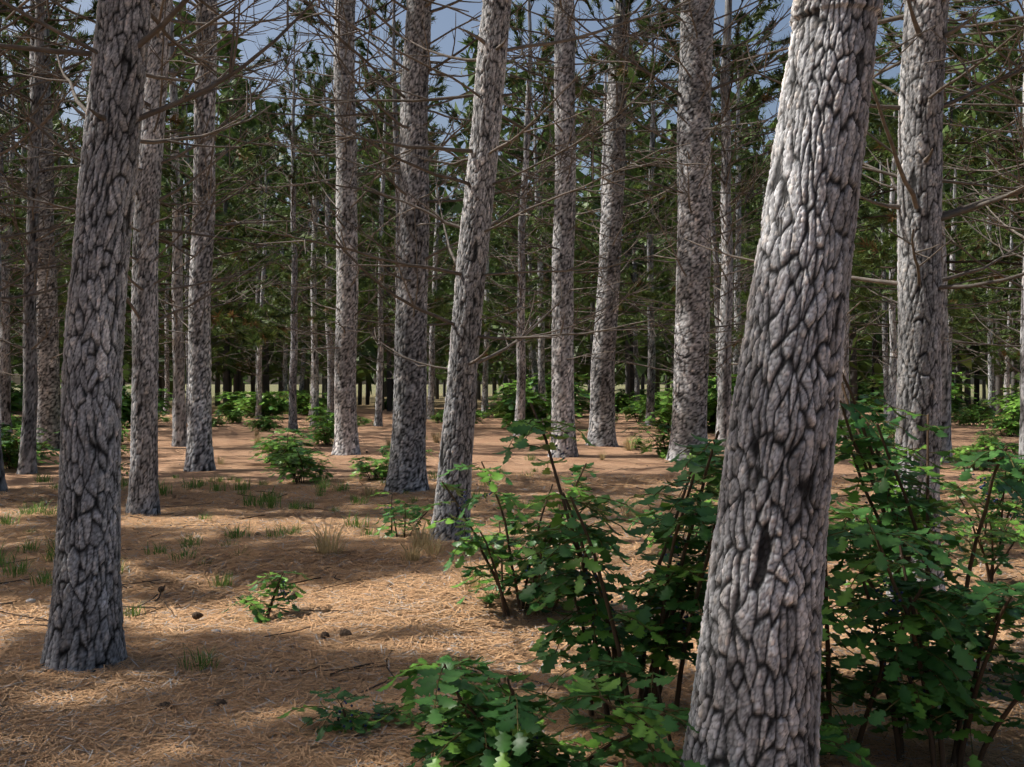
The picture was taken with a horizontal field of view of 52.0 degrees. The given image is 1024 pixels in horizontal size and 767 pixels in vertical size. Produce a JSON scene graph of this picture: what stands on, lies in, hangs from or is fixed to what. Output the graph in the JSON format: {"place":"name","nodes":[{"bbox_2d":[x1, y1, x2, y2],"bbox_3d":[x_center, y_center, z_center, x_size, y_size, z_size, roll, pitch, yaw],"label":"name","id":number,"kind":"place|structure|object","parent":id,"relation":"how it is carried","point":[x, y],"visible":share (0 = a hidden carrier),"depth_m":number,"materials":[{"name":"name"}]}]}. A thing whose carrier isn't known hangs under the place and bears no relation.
{"place":"outdoors","nodes":[
{"label":"outdoors","id":0,"kind":"place"},
{"bbox_2d":[0,384,1023,766],"bbox_3d":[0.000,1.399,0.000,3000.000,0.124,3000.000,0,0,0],"label":"ground","id":1,"kind":"structure","parent":0,"point":[232,442],"depth_m":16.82,"materials":[{"name":"brown plant"}]},
{"bbox_2d":[0,185,26,239],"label":"pine tree","id":2,"kind":"object","parent":1,"relation":"on","point":[20,215],"visible":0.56,"depth_m":16.72,"materials":[{"name":"green plant"}]},
{"bbox_2d":[1,426,59,468],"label":"undergrowth","id":3,"kind":"object","parent":1,"relation":"on","point":[10,459],"visible":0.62,"depth_m":16.87,"materials":[{"name":"green plant"}]},
{"bbox_2d":[1,17,77,406],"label":"pine tree","id":4,"kind":"object","parent":1,"relation":"on","point":[19,150],"visible":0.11,"depth_m":35.87,"materials":[{"name":"green plant"}]},
{"bbox_2d":[2,59,77,366],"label":"pine tree","id":5,"kind":"object","parent":1,"relation":"on","point":[20,174],"visible":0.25,"depth_m":31.74,"materials":[{"name":"green plant"}]},
{"bbox_2d":[3,26,77,352],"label":"pine tree","id":6,"kind":"object","parent":1,"relation":"on","point":[24,149],"visible":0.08,"depth_m":33.98,"materials":[{"name":"green plant"}]},
{"bbox_2d":[0,1,83,433],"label":"pine tree","id":7,"kind":"object","parent":1,"relation":"on","point":[5,407],"visible":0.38,"depth_m":28.30,"materials":[{"name":"green plant"}]},
{"bbox_2d":[0,0,94,492],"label":"pine tree","id":8,"kind":"object","parent":1,"relation":"on","point":[3,485],"visible":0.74,"depth_m":13.62,"materials":[{"name":"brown plant"}]},
{"bbox_2d":[0,0,97,474],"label":"pine tree","id":9,"kind":"object","parent":1,"relation":"on","point":[27,461],"visible":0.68,"depth_m":16.42,"materials":[{"name":"grey plant"}]},
{"bbox_2d":[0,0,177,449],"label":"pine tree","id":10,"kind":"object","parent":1,"relation":"on","point":[49,400],"visible":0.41,"depth_m":23.01,"materials":[{"name":"grey plant"}]},
{"bbox_2d":[121,388,172,426],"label":"understory bush","id":11,"kind":"object","parent":1,"relation":"on","point":[127,417],"visible":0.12,"depth_m":33.61,"materials":[{"name":"green plant"}]},
{"bbox_2d":[57,38,248,371],"bbox_3d":[-10.303,-5.092,30.105,6.291,13.229,5.858,0,-1,12],"label":"pine tree","id":12,"kind":"object","parent":1,"relation":"on","point":[228,330],"visible":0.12,"depth_m":29.64,"materials":[{"name":"green plant"}]},
{"bbox_2d":[0,0,320,516],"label":"pine tree","id":13,"kind":"object","parent":1,"relation":"on","point":[143,499],"visible":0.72,"depth_m":11.31,"materials":[{"name":"grey plant"}]},
{"bbox_2d":[124,154,226,414],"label":"pine tree","id":14,"kind":"object","parent":1,"relation":"on","point":[162,346],"visible":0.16,"depth_m":46.78,"materials":[{"name":"green plant"}]},
{"bbox_2d":[52,1,315,446],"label":"pine tree","id":15,"kind":"object","parent":1,"relation":"on","point":[179,433],"visible":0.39,"depth_m":23.60,"materials":[{"name":"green plant"}]},
{"bbox_2d":[176,644,226,673],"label":"grass tuft","id":16,"kind":"object","parent":1,"relation":"on","point":[200,662],"visible":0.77,"depth_m":5.11,"materials":[{"name":"green plant"}]},
{"bbox_2d":[44,0,363,471],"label":"pine tree","id":17,"kind":"object","parent":1,"relation":"on","point":[199,457],"visible":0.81,"depth_m":16.87,"materials":[{"name":"grey plant"}]},
{"bbox_2d":[158,82,254,422],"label":"pine tree","id":18,"kind":"object","parent":1,"relation":"on","point":[187,220],"visible":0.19,"depth_m":37.51,"materials":[{"name":"green plant"}]},
{"bbox_2d":[158,226,272,378],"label":"pine tree","id":19,"kind":"object","parent":1,"relation":"on","point":[227,339],"visible":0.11,"depth_m":49.42,"materials":[{"name":"green plant"}]},
{"bbox_2d":[212,391,254,415],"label":"understory bush","id":20,"kind":"object","parent":1,"relation":"on","point":[224,405],"visible":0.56,"depth_m":45.42,"materials":[{"name":"green plant"}]},
{"bbox_2d":[0,0,477,674],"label":"pine tree","id":21,"kind":"object","parent":1,"relation":"on","point":[84,632],"visible":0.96,"depth_m":5.10,"materials":[{"name":"grey plant"}]},
{"bbox_2d":[167,146,334,418],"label":"pine tree","id":22,"kind":"object","parent":1,"relation":"on","point":[258,375],"visible":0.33,"depth_m":41.34,"materials":[{"name":"green plant"}]},
{"bbox_2d":[215,98,301,390],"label":"pine tree","id":23,"kind":"object","parent":1,"relation":"on","point":[254,211],"visible":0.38,"depth_m":46.10,"materials":[{"name":"green plant"}]},
{"bbox_2d":[242,415,283,431],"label":"understory bush","id":24,"kind":"object","parent":1,"relation":"on","point":[265,424],"visible":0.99,"depth_m":30.60,"materials":[{"name":"green plant"}]},
{"bbox_2d":[230,391,301,418],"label":"understory bush","id":25,"kind":"object","parent":1,"relation":"on","point":[271,405],"visible":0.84,"depth_m":41.70,"materials":[{"name":"green plant"}]},
{"bbox_2d":[222,570,310,625],"bbox_3d":[-1.516,1.294,6.396,0.512,0.296,0.486,0,0,0],"label":"mahonia shrub","id":26,"kind":"object","parent":1,"relation":"on","point":[256,609],"visible":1,"depth_m":6.41,"materials":[{"name":"green plant"}]},
{"bbox_2d":[215,196,324,413],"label":"pine tree","id":27,"kind":"object","parent":1,"relation":"on","point":[285,375],"visible":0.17,"depth_m":49.08,"materials":[{"name":"green plant"}]},
{"bbox_2d":[250,428,313,467],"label":"undergrowth","id":28,"kind":"object","parent":1,"relation":"on","point":[266,446],"visible":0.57,"depth_m":17.58,"materials":[{"name":"green plant"}]},
{"bbox_2d":[215,23,368,428],"bbox_3d":[-6.551,-4.629,31.184,4.582,12.293,4.251,0,0,11],"label":"pine tree","id":29,"kind":"object","parent":1,"relation":"on","point":[292,420],"visible":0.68,"depth_m":30.91,"materials":[{"name":"green plant"}]},
{"bbox_2d":[257,441,336,484],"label":"undergrowth","id":30,"kind":"object","parent":1,"relation":"on","point":[291,465],"visible":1,"depth_m":14.96,"materials":[{"name":"green plant"}]},
{"bbox_2d":[264,173,335,390],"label":"pine tree","id":31,"kind":"object","parent":1,"relation":"on","point":[301,382],"visible":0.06,"depth_m":51.88,"materials":[{"name":"green plant"}]},
{"bbox_2d":[282,392,326,414],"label":"understory bush","id":32,"kind":"object","parent":1,"relation":"on","point":[304,404],"visible":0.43,"depth_m":45.40,"materials":[{"name":"green plant"}]},
{"bbox_2d":[239,136,385,415],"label":"pine tree","id":33,"kind":"object","parent":1,"relation":"on","point":[317,264],"visible":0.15,"depth_m":44.36,"materials":[{"name":"green plant"}]},
{"bbox_2d":[230,60,395,425],"bbox_3d":[-6.600,-4.444,34.066,5.480,11.895,5.094,1,1,17],"label":"pine tree","id":34,"kind":"object","parent":1,"relation":"on","point":[277,297],"visible":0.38,"depth_m":33.79,"materials":[{"name":"green plant"}]},
{"bbox_2d":[256,45,394,414],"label":"pine tree","id":35,"kind":"object","parent":1,"relation":"on","point":[330,383],"visible":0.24,"depth_m":38.37,"materials":[{"name":"green plant"}]},
{"bbox_2d":[300,518,356,557],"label":"grass tuft","id":36,"kind":"object","parent":1,"relation":"on","point":[324,544],"visible":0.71,"depth_m":8.25,"materials":[{"name":"beige plant"}]},
{"bbox_2d":[299,416,358,445],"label":"undergrowth","id":37,"kind":"object","parent":1,"relation":"on","point":[328,435],"visible":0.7,"depth_m":23.56,"materials":[{"name":"green plant"}]},
{"bbox_2d":[216,0,455,454],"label":"pine tree","id":38,"kind":"object","parent":1,"relation":"on","point":[346,440],"visible":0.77,"depth_m":20.52,"materials":[{"name":"grey plant"}]},
{"bbox_2d":[298,155,393,363],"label":"pine tree","id":39,"kind":"object","parent":1,"relation":"on","point":[374,268],"visible":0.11,"depth_m":52.83,"materials":[{"name":"green plant"}]},
{"bbox_2d":[277,686,422,742],"bbox_3d":[-0.608,1.333,4.136,0.599,0.264,0.436,0,0,-40],"label":"mahonia shrub","id":40,"kind":"object","parent":1,"relation":"on","point":[347,721],"visible":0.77,"depth_m":4.09,"materials":[{"name":"green plant"}]},
{"bbox_2d":[348,450,389,481],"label":"undergrowth","id":41,"kind":"object","parent":1,"relation":"on","point":[360,466],"visible":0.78,"depth_m":15.19,"materials":[{"name":"green plant"}]},
{"bbox_2d":[286,78,458,425],"bbox_3d":[-4.518,-4.313,34.227,5.549,11.672,5.981,0,0,-10],"label":"pine tree","id":42,"kind":"object","parent":1,"relation":"on","point":[437,310],"visible":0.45,"depth_m":33.91,"materials":[{"name":"green plant"}]},
{"bbox_2d":[324,165,454,371],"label":"pine tree","id":43,"kind":"object","parent":1,"relation":"on","point":[447,327],"visible":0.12,"depth_m":45.57,"materials":[{"name":"green plant"}]},
{"bbox_2d":[322,0,462,378],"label":"pine tree","id":44,"kind":"object","parent":1,"relation":"on","point":[372,89],"visible":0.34,"depth_m":30.10,"materials":[{"name":"green plant"}]},
{"bbox_2d":[371,492,433,539],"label":"mahonia shrub","id":45,"kind":"object","parent":1,"relation":"on","point":[401,509],"visible":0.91,"depth_m":9.44,"materials":[{"name":"green plant"}]},
{"bbox_2d":[358,39,459,354],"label":"pine tree","id":46,"kind":"object","parent":1,"relation":"on","point":[392,160],"visible":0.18,"depth_m":38.15,"materials":[{"name":"green plant"}]},
{"bbox_2d":[261,0,576,493],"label":"pine tree","id":47,"kind":"object","parent":1,"relation":"on","point":[407,470],"visible":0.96,"depth_m":13.38,"materials":[{"name":"grey plant"}]},
{"bbox_2d":[401,516,443,547],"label":"grass tuft","id":48,"kind":"object","parent":1,"relation":"on","point":[416,531],"visible":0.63,"depth_m":8.59,"materials":[{"name":"green plant"}]},
{"bbox_2d":[358,140,516,418],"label":"pine tree","id":49,"kind":"object","parent":1,"relation":"on","point":[431,384],"visible":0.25,"depth_m":40.72,"materials":[{"name":"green plant"}]},
{"bbox_2d":[226,0,708,543],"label":"pine tree","id":50,"kind":"object","parent":1,"relation":"on","point":[470,260],"visible":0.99,"depth_m":9.10,"materials":[{"name":"grey plant"}]},
{"bbox_2d":[428,162,551,417],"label":"pine tree","id":51,"kind":"object","parent":1,"relation":"on","point":[486,342],"visible":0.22,"depth_m":42.65,"materials":[{"name":"green plant"}]},
{"bbox_2d":[0,446,1023,765],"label":"grass tufts","id":52,"kind":"object","parent":1,"relation":"on","point":[304,580],"visible":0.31,"depth_m":6.85,"materials":[{"name":"green plant"}]},
{"bbox_2d":[10,1,1023,414],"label":"forest pine","id":53,"kind":"object","parent":1,"relation":"on","point":[622,367],"visible":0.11,"depth_m":53.63,"materials":[{"name":"green plant"}]},
{"bbox_2d":[410,461,629,620],"bbox_3d":[0.055,0.945,6.213,1.306,0.979,0.973,0,0,8],"label":"mahonia shrub","id":54,"kind":"object","parent":1,"relation":"on","point":[513,579],"visible":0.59,"depth_m":6.12,"materials":[{"name":"green plant"}]},
{"bbox_2d":[433,0,606,435],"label":"pine tree","id":55,"kind":"object","parent":1,"relation":"on","point":[521,375],"visible":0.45,"depth_m":28.21,"materials":[{"name":"green plant"}]},
{"bbox_2d":[493,98,554,390],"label":"pine tree","id":56,"kind":"object","parent":1,"relation":"on","point":[512,159],"visible":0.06,"depth_m":53.49,"materials":[{"name":"green plant"}]},
{"bbox_2d":[368,654,689,766],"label":"mahonia shrub","id":57,"kind":"object","parent":1,"relation":"on","point":[510,733],"visible":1,"depth_m":3.34,"materials":[{"name":"green plant"}]},
{"bbox_2d":[490,133,574,394],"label":"pine tree","id":58,"kind":"object","parent":1,"relation":"on","point":[531,350],"visible":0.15,"depth_m":44.94,"materials":[{"name":"green plant"}]},
{"bbox_2d":[482,389,586,427],"bbox_3d":[0.781,0.938,32.803,3.688,1.521,3.382,0,0,37],"label":"understory bush","id":59,"kind":"object","parent":1,"relation":"on","point":[505,407],"visible":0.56,"depth_m":32.41,"materials":[{"name":"green plant"}]},
{"bbox_2d":[489,175,587,377],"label":"pine tree","id":60,"kind":"object","parent":1,"relation":"on","point":[546,350],"visible":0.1,"depth_m":49.24,"materials":[{"name":"green plant"}]},
{"bbox_2d":[516,373,590,416],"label":"understory bush","id":61,"kind":"object","parent":1,"relation":"on","point":[581,392],"visible":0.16,"depth_m":43.13,"materials":[{"name":"green plant"}]},
{"bbox_2d":[481,61,632,423],"bbox_3d":[1.206,-4.883,36.021,5.808,12.786,5.932,-1,0,-3],"label":"pine tree","id":62,"kind":"object","parent":1,"relation":"on","point":[540,328],"visible":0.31,"depth_m":35.94,"materials":[{"name":"green plant"}]},
{"bbox_2d":[451,0,679,457],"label":"pine tree","id":63,"kind":"object","parent":1,"relation":"on","point":[563,350],"visible":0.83,"depth_m":19.72,"materials":[{"name":"grey plant"}]},
{"bbox_2d":[516,215,619,377],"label":"pine tree","id":64,"kind":"object","parent":1,"relation":"on","point":[579,331],"visible":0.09,"depth_m":49.47,"materials":[{"name":"green plant"}]},
{"bbox_2d":[482,20,717,364],"bbox_3d":[2.711,-4.698,32.303,6.338,12.462,6.652,0,0,31],"label":"pine tree","id":65,"kind":"object","parent":1,"relation":"on","point":[578,280],"visible":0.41,"depth_m":31.53,"materials":[{"name":"green plant"}]},
{"bbox_2d":[493,402,726,724],"bbox_3d":[0.526,0.756,4.269,1.228,1.353,1.176,0,0,17],"label":"mahonia shrub","id":66,"kind":"object","parent":1,"relation":"on","point":[658,636],"visible":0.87,"depth_m":4.17,"materials":[{"name":"green plant"}]},
{"bbox_2d":[504,0,719,446],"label":"pine tree","id":67,"kind":"object","parent":1,"relation":"on","point":[601,431],"visible":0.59,"depth_m":23.00,"materials":[{"name":"grey plant"}]},
{"bbox_2d":[590,123,674,409],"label":"pine tree","id":68,"kind":"object","parent":1,"relation":"on","point":[636,383],"visible":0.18,"depth_m":53.41,"materials":[{"name":"green plant"}]},
{"bbox_2d":[577,0,719,425],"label":"pine tree","id":69,"kind":"object","parent":1,"relation":"on","point":[650,394],"visible":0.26,"depth_m":35.10,"materials":[{"name":"green plant"}]},
{"bbox_2d":[623,422,707,458],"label":"undergrowth","id":70,"kind":"object","parent":1,"relation":"on","point":[662,453],"visible":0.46,"depth_m":19.66,"materials":[{"name":"green plant"}]},
{"bbox_2d":[544,0,791,460],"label":"pine tree","id":71,"kind":"object","parent":1,"relation":"on","point":[691,349],"visible":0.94,"depth_m":18.88,"materials":[{"name":"grey plant"}]},
{"bbox_2d":[626,487,719,554],"bbox_3d":[1.292,1.128,8.519,0.875,0.614,0.918,0,0,-9],"label":"mahonia shrub","id":72,"kind":"object","parent":1,"relation":"on","point":[651,539],"visible":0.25,"depth_m":8.39,"materials":[{"name":"green plant"}]},
{"bbox_2d":[618,175,745,369],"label":"pine tree","id":73,"kind":"object","parent":1,"relation":"on","point":[642,317],"visible":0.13,"depth_m":42.21,"materials":[{"name":"green plant"}]},
{"bbox_2d":[585,0,790,445],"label":"pine tree","id":74,"kind":"object","parent":1,"relation":"on","point":[724,397],"visible":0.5,"depth_m":22.24,"materials":[{"name":"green plant"}]},
{"bbox_2d":[643,374,737,433],"bbox_3d":[6.080,0.741,31.516,4.828,2.171,5.264,0,0,-6],"label":"understory bush","id":75,"kind":"object","parent":1,"relation":"on","point":[666,401],"visible":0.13,"depth_m":30.55,"materials":[{"name":"green plant"}]},
{"bbox_2d":[535,653,875,766],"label":"mahonia shrub","id":76,"kind":"object","parent":1,"relation":"on","point":[831,735],"visible":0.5,"depth_m":3.29,"materials":[{"name":"green plant"}]},
{"bbox_2d":[641,49,770,390],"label":"pine tree","id":77,"kind":"object","parent":1,"relation":"on","point":[716,308],"visible":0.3,"depth_m":30.31,"materials":[{"name":"green plant"}]},
{"bbox_2d":[657,97,763,372],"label":"pine tree","id":78,"kind":"object","parent":1,"relation":"on","point":[755,199],"visible":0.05,"depth_m":44.78,"materials":[{"name":"green plant"}]},
{"bbox_2d":[643,37,781,374],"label":"pine tree","id":79,"kind":"object","parent":1,"relation":"on","point":[739,251],"visible":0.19,"depth_m":35.46,"materials":[{"name":"green plant"}]},
{"bbox_2d":[669,93,765,375],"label":"pine tree","id":80,"kind":"object","parent":1,"relation":"on","point":[716,140],"visible":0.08,"depth_m":38.77,"materials":[{"name":"green plant"}]},
{"bbox_2d":[732,109,773,290],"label":"pine tree","id":81,"kind":"object","parent":1,"relation":"on","point":[761,143],"visible":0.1,"depth_m":50.94,"materials":[{"name":"green plant"}]},
{"bbox_2d":[680,0,883,766],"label":"pine tree","id":82,"kind":"object","parent":1,"relation":"on","point":[756,698],"visible":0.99,"depth_m":3.15,"materials":[{"name":"grey plant"}]},
{"bbox_2d":[643,0,1023,598],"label":"pine tree","id":83,"kind":"object","parent":1,"relation":"on","point":[918,159],"visible":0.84,"depth_m":6.68,"materials":[{"name":"grey plant"}]},
{"bbox_2d":[691,493,996,756],"bbox_3d":[1.109,0.848,3.784,0.740,1.170,1.165,0,0,-37],"label":"mahonia shrub","id":84,"kind":"object","parent":1,"relation":"on","point":[829,674],"visible":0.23,"depth_m":3.60,"materials":[{"name":"green plant"}]},
{"bbox_2d":[709,82,978,438],"bbox_3d":[7.971,-4.296,26.650,5.601,11.650,6.084,0,0,-32],"label":"pine tree","id":85,"kind":"object","parent":1,"relation":"on","point":[872,226],"visible":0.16,"depth_m":25.87,"materials":[{"name":"green plant"}]},
{"bbox_2d":[850,83,947,420],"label":"pine tree","id":86,"kind":"object","parent":1,"relation":"on","point":[884,343],"visible":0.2,"depth_m":39.04,"materials":[{"name":"green plant"}]},
{"bbox_2d":[854,372,977,415],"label":"understory bush","id":87,"kind":"object","parent":1,"relation":"on","point":[954,390],"visible":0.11,"depth_m":42.89,"materials":[{"name":"green plant"}]},
{"bbox_2d":[820,500,1023,766],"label":"mahonia shrub","id":88,"kind":"object","parent":1,"relation":"on","point":[956,700],"visible":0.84,"depth_m":3.59,"materials":[{"name":"green plant"}]},
{"bbox_2d":[849,74,1001,428],"bbox_3d":[11.048,-3.798,31.115,5.971,10.617,5.789,0,0,31],"label":"pine tree","id":89,"kind":"object","parent":1,"relation":"on","point":[966,318],"visible":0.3,"depth_m":30.82,"materials":[{"name":"green plant"}]},
{"bbox_2d":[828,373,1023,671],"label":"mahonia shrub","id":90,"kind":"object","parent":1,"relation":"on","point":[917,514],"visible":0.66,"depth_m":4.69,"materials":[{"name":"green plant"}]},
{"bbox_2d":[844,0,1023,462],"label":"pine tree","id":91,"kind":"object","parent":1,"relation":"on","point":[868,249],"visible":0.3,"depth_m":18.93,"materials":[{"name":"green plant"}]},
{"bbox_2d":[869,0,1023,463],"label":"pine tree","id":92,"kind":"object","parent":1,"relation":"on","point":[1018,118],"visible":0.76,"depth_m":13.99,"materials":[{"name":"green plant"}]},
{"bbox_2d":[873,115,1020,425],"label":"pine tree","id":93,"kind":"object","parent":1,"relation":"on","point":[985,298],"visible":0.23,"depth_m":33.99,"materials":[{"name":"green plant"}]},
{"bbox_2d":[882,0,1023,201],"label":"pine tree","id":94,"kind":"object","parent":1,"relation":"on","point":[1013,105],"visible":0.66,"depth_m":8.14,"materials":[{"name":"brown plant"}]},
{"bbox_2d":[951,406,997,425],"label":"undergrowth","id":95,"kind":"object","parent":1,"relation":"on","point":[972,415],"visible":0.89,"depth_m":34.70,"materials":[{"name":"green plant"}]},
{"bbox_2d":[940,438,1018,471],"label":"undergrowth","id":96,"kind":"object","parent":1,"relation":"on","point":[995,443],"visible":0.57,"depth_m":17.01,"materials":[{"name":"green plant"}]},
{"bbox_2d":[940,482,1023,582],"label":"mahonia shrub","id":97,"kind":"object","parent":1,"relation":"on","point":[997,551],"visible":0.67,"depth_m":7.35,"materials":[{"name":"green plant"}]},
{"bbox_2d":[940,454,1023,538],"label":"mahonia shrub","id":98,"kind":"object","parent":1,"relation":"on","point":[991,507],"visible":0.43,"depth_m":9.35,"materials":[{"name":"green plant"}]},
{"bbox_2d":[943,103,1023,415],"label":"pine tree","id":99,"kind":"object","parent":1,"relation":"on","point":[1005,335],"visible":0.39,"depth_m":42.08,"materials":[{"name":"green plant"}]},
{"bbox_2d":[943,9,1023,332],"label":"pine tree","id":100,"kind":"object","parent":1,"relation":"on","point":[960,51],"visible":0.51,"depth_m":16.68,"materials":[{"name":"green plant"}]},
{"bbox_2d":[950,2,1023,344],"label":"pine tree","id":101,"kind":"object","parent":1,"relation":"on","point":[1010,119],"visible":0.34,"depth_m":34.62,"materials":[{"name":"green plant"}]},
{"bbox_2d":[952,182,1023,408],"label":"pine tree","id":102,"kind":"object","parent":1,"relation":"on","point":[1006,377],"visible":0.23,"depth_m":45.69,"materials":[{"name":"green plant"}]},
{"bbox_2d":[977,409,1019,435],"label":"undergrowth","id":103,"kind":"object","parent":1,"relation":"on","point":[1007,427],"visible":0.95,"depth_m":28.37,"materials":[{"name":"green plant"}]},
{"bbox_2d":[1,0,1023,383],"label":"sky","id":104,"kind":"structure","parent":0,"point":[444,22],"materials":[{"name":"blue"}]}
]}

